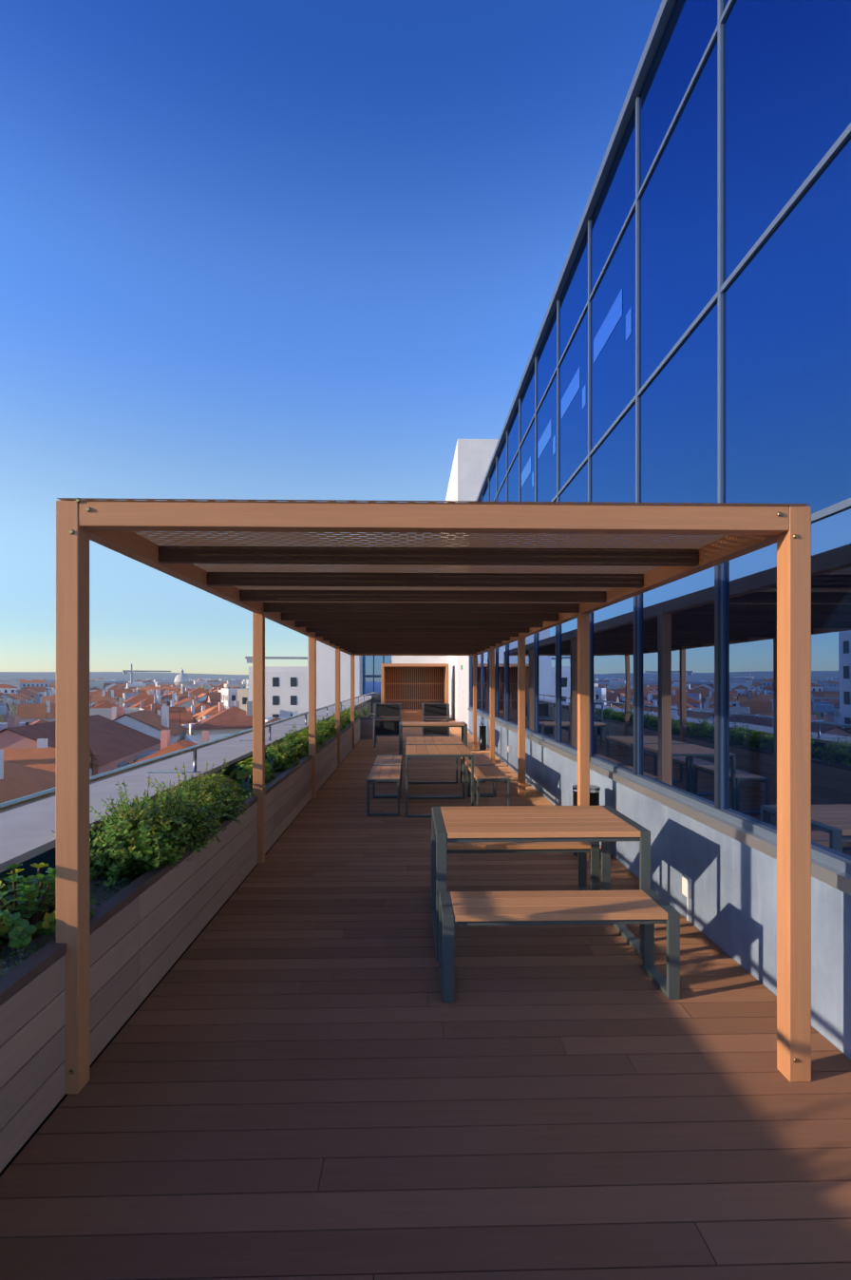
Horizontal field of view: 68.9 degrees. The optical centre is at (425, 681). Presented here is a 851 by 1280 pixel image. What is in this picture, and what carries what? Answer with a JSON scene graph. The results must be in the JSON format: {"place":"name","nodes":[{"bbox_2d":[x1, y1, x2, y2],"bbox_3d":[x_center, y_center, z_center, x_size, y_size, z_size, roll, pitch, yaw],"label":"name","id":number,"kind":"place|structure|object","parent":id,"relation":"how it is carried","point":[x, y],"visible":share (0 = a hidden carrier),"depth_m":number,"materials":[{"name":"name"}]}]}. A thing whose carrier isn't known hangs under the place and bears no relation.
{"place":"outdoors","nodes":[
{"label":"outdoors","id":0,"kind":"place"},
{"bbox_2d":[0,671,248,682],"bbox_3d":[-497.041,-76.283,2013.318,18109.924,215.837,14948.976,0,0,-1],"label":"hills","id":1,"kind":"structure","parent":0,"point":[105,676],"depth_m":7682.60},
{"bbox_2d":[0,723,350,977],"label":"planter gravel","id":2,"kind":"structure","parent":0,"point":[6,950],"depth_m":3.02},
{"bbox_2d":[0,704,369,975],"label":"planter plants","id":3,"kind":"object","parent":2,"relation":"in","point":[154,832],"visible":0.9,"depth_m":3.52,"materials":[{"name":"green plant"}]},
{"bbox_2d":[0,0,662,674],"label":"sky","id":4,"kind":"structure","parent":0,"point":[250,249],"materials":[{"name":"blue"}]},
{"label":"ground","id":5,"kind":"structure","parent":0,"visible":0},
{"bbox_2d":[0,666,307,803],"bbox_3d":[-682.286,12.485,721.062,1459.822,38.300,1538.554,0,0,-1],"label":"city buildings","id":6,"kind":"structure","parent":5,"relation":"on","point":[137,720],"depth_m":98.29,"materials":[{"name":"orange tile"}]},
{"bbox_2d":[173,668,190,686],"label":"basilica dome","id":7,"kind":"structure","parent":5,"relation":"on","point":[181,678],"depth_m":549.88,"materials":[{"name":"stone"}]},
{"bbox_2d":[122,656,307,683],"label":"tower cranes","id":8,"kind":"object","parent":5,"relation":"on","point":[249,660],"visible":0.31,"depth_m":331.08,"materials":[{"name":"metal"}]},
{"bbox_2d":[307,636,362,711],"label":"wall","id":9,"kind":"structure","parent":5,"relation":"on","point":[325,675],"depth_m":57.75,"materials":[{"name":"white paint"}]},
{"bbox_2d":[364,655,391,695],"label":"window glass","id":10,"kind":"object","parent":5,"relation":"on","point":[369,670],"depth_m":61.84,"materials":[{"name":"blue glass"}]},
{"bbox_2d":[362,655,384,694],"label":"window frame","id":11,"kind":"object","parent":10,"relation":"attached to","point":[373,676],"visible":0.02,"depth_m":61.80,"materials":[{"name":"metal"}]},
{"bbox_3d":[10.463,13.320,11.730,26.660,36.630,51.000,0,0,-1],"label":"building body","id":12,"kind":"object","parent":5,"relation":"on","visible":0},
{"bbox_2d":[0,695,372,899],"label":"parapet","id":13,"kind":"structure","parent":12,"relation":"on","point":[27,840],"depth_m":4.71,"materials":[{"name":"stone"}]},
{"bbox_2d":[0,691,374,813],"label":"handrail","id":14,"kind":"object","parent":13,"relation":"on","point":[10,805],"visible":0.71,"depth_m":4.71,"materials":[{"name":"grey metal"}]},
{"bbox_2d":[371,693,381,712],"bbox_3d":[-2.179,1.110,31.217,1.030,0.950,0.012,0,0,-1],"label":"glass balustrade","id":15,"kind":"object","parent":13,"relation":"attached to","point":[376,697],"visible":0.36,"depth_m":31.20,"materials":[{"name":"clear glass"}]},
{"bbox_2d":[371,692,381,713],"bbox_3d":[-2.179,1.109,31.217,1.030,1.052,0.044,0,0,-1],"label":"balustrade rail","id":16,"kind":"object","parent":15,"relation":"attached to","point":[372,699],"visible":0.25,"depth_m":31.19,"materials":[{"name":"grey metal"}]},
{"bbox_2d":[0,714,444,1177],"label":"deck substrate","id":17,"kind":"object","parent":12,"relation":"on","point":[63,1098],"visible":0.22,"depth_m":3.07,"materials":[{"name":"black"}]},
{"bbox_2d":[0,716,850,1279],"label":"deck boards","id":18,"kind":"object","parent":17,"relation":"on","point":[291,1078],"visible":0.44,"depth_m":2.39,"materials":[{"name":"brown wood"}]},
{"bbox_2d":[0,718,374,1172],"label":"planter box","id":19,"kind":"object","parent":18,"relation":"on","point":[140,945],"depth_m":3.00,"materials":[{"name":"brown wood"}]},
{"bbox_2d":[0,716,374,1005],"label":"planter caps","id":20,"kind":"object","parent":19,"relation":"on","point":[21,975],"visible":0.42,"depth_m":2.84,"materials":[{"name":"brown wood"}]},
{"bbox_2d":[374,703,449,747],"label":"tall chair frames","id":21,"kind":"structure","parent":18,"relation":"on","point":[424,718],"depth_m":15.28,"materials":[{"name":"black metal"}]},
{"bbox_2d":[375,704,448,734],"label":"tall chair slings","id":22,"kind":"object","parent":21,"relation":"attached to","point":[387,727],"visible":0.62,"depth_m":15.64,"materials":[{"name":"black fabric"}]},
{"bbox_2d":[381,663,449,720],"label":"booth uprights","id":23,"kind":"object","parent":18,"relation":"on","point":[446,684],"visible":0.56,"depth_m":26.88,"materials":[{"name":"brown wood"}]},
{"bbox_2d":[386,667,442,708],"bbox_3d":[-0.443,0.515,26.945,2.540,2.240,0.018,0,0,-1],"label":"booth back panel","id":24,"kind":"object","parent":23,"relation":"attached to","point":[399,680],"visible":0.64,"depth_m":26.94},
{"bbox_2d":[383,663,445,719],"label":"booth rails","id":25,"kind":"object","parent":23,"relation":"attached to","point":[410,714],"visible":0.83,"depth_m":26.39,"materials":[{"name":"brown wood"}]},
{"bbox_2d":[56,500,811,1094],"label":"pergola posts","id":26,"kind":"object","parent":18,"relation":"on","point":[793,773],"visible":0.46,"depth_m":2.53,"materials":[{"name":"brown wood"}]},
{"bbox_2d":[89,530,777,655],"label":"pergola side beams","id":27,"kind":"structure","parent":26,"relation":"on","point":[136,546],"depth_m":3.60,"materials":[{"name":"brown wood"}]},
{"bbox_2d":[159,545,698,653],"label":"pergola purlins","id":28,"kind":"object","parent":27,"relation":"attached to","point":[414,627],"visible":0.98,"depth_m":4.80,"materials":[{"name":"brown wood"}]},
{"bbox_2d":[57,497,810,603],"bbox_3d":[-0.103,-0.721,8.732,3.020,0.001,12.510,0,0,-1],"label":"pergola shade mat","id":29,"kind":"object","parent":28,"relation":"on","point":[402,540],"visible":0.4,"depth_m":3.23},
{"bbox_2d":[78,500,789,655],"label":"pergola cross beams","id":30,"kind":"structure","parent":26,"relation":"on","point":[379,518],"depth_m":2.50,"materials":[{"name":"brown wood"}]},
{"bbox_2d":[69,498,799,1074],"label":"bolts","id":31,"kind":"object","parent":26,"relation":"attached to","point":[71,531],"visible":0.98,"depth_m":2.45,"materials":[{"name":"metal"}]},
{"bbox_2d":[366,721,680,1002],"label":"table frames","id":32,"kind":"structure","parent":18,"relation":"on","point":[445,923],"depth_m":3.65,"materials":[{"name":"grey metal"}]},
{"bbox_2d":[367,736,508,780],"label":"table slats","id":33,"kind":"object","parent":32,"relation":"attached to","point":[394,772],"visible":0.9,"depth_m":8.41,"materials":[{"name":"brown wood"}]},
{"bbox_2d":[401,721,668,921],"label":"table slats","id":34,"kind":"object","parent":32,"relation":"attached to","point":[527,821],"visible":0.83,"depth_m":3.63,"materials":[{"name":"brown wood"}]},
{"bbox_2d":[479,725,599,858],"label":"bin bodies","id":35,"kind":"object","parent":18,"relation":"on","point":[594,799],"visible":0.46,"depth_m":5.83,"materials":[{"name":"black metal"}]},
{"bbox_2d":[479,725,600,793],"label":"bin tops","id":36,"kind":"object","parent":35,"relation":"on","point":[594,789],"visible":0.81,"depth_m":5.79,"materials":[{"name":"black metal"}]},
{"bbox_2d":[468,709,850,1059],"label":"wall base","id":37,"kind":"object","parent":18,"relation":"on","point":[734,907],"visible":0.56,"depth_m":3.78,"materials":[{"name":"white paint"}]},
{"bbox_2d":[462,690,691,897],"bbox_3d":[1.560,0.900,12.991,0.035,1.130,17.620,0,0,-1],"label":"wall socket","id":38,"kind":"object","parent":37,"relation":"attached to","point":[686,886],"depth_m":4.21,"materials":[{"name":"white plastic"}]},
{"bbox_2d":[507,745,689,920],"bbox_3d":[1.602,1.425,11.069,0.050,0.420,13.705,0,0,-1],"label":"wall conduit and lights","id":39,"kind":"object","parent":37,"relation":"attached to","point":[688,899],"visible":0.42,"depth_m":4.23},
{"bbox_2d":[467,707,850,895],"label":"sill flashing","id":40,"kind":"object","parent":37,"relation":"on","point":[833,877],"visible":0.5,"depth_m":3.89,"materials":[{"name":"grey metal"}]},
{"bbox_2d":[469,0,850,875],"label":"curtain mullions","id":41,"kind":"object","parent":37,"relation":"attached to","point":[620,129],"visible":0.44,"depth_m":5.24,"materials":[{"name":"metal"}]},
{"bbox_2d":[470,563,721,808],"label":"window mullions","id":42,"kind":"object","parent":41,"relation":"attached to","point":[717,686],"depth_m":3.92,"materials":[{"name":"grey metal"}]},
{"bbox_2d":[471,0,850,859],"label":"window glass","id":43,"kind":"object","parent":41,"relation":"in","point":[787,293],"visible":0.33,"depth_m":3.98,"materials":[{"name":"blue glass"}]},
{"bbox_2d":[521,287,631,487],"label":"reflection","id":44,"kind":"object","parent":43,"relation":"attached to","point":[609,323],"visible":1,"depth_m":6.91,"materials":[{"name":"blue glass"}]},
{"bbox_2d":[391,439,498,721],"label":"white stair tower","id":45,"kind":"structure","parent":12,"relation":"on","point":[472,461],"depth_m":24.23,"materials":[{"name":"white paint"}]},
{"bbox_2d":[458,655,469,731],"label":"wall","id":46,"kind":"structure","parent":12,"relation":"on","point":[464,686],"depth_m":21.50,"materials":[{"name":"white paint"}]}
]}

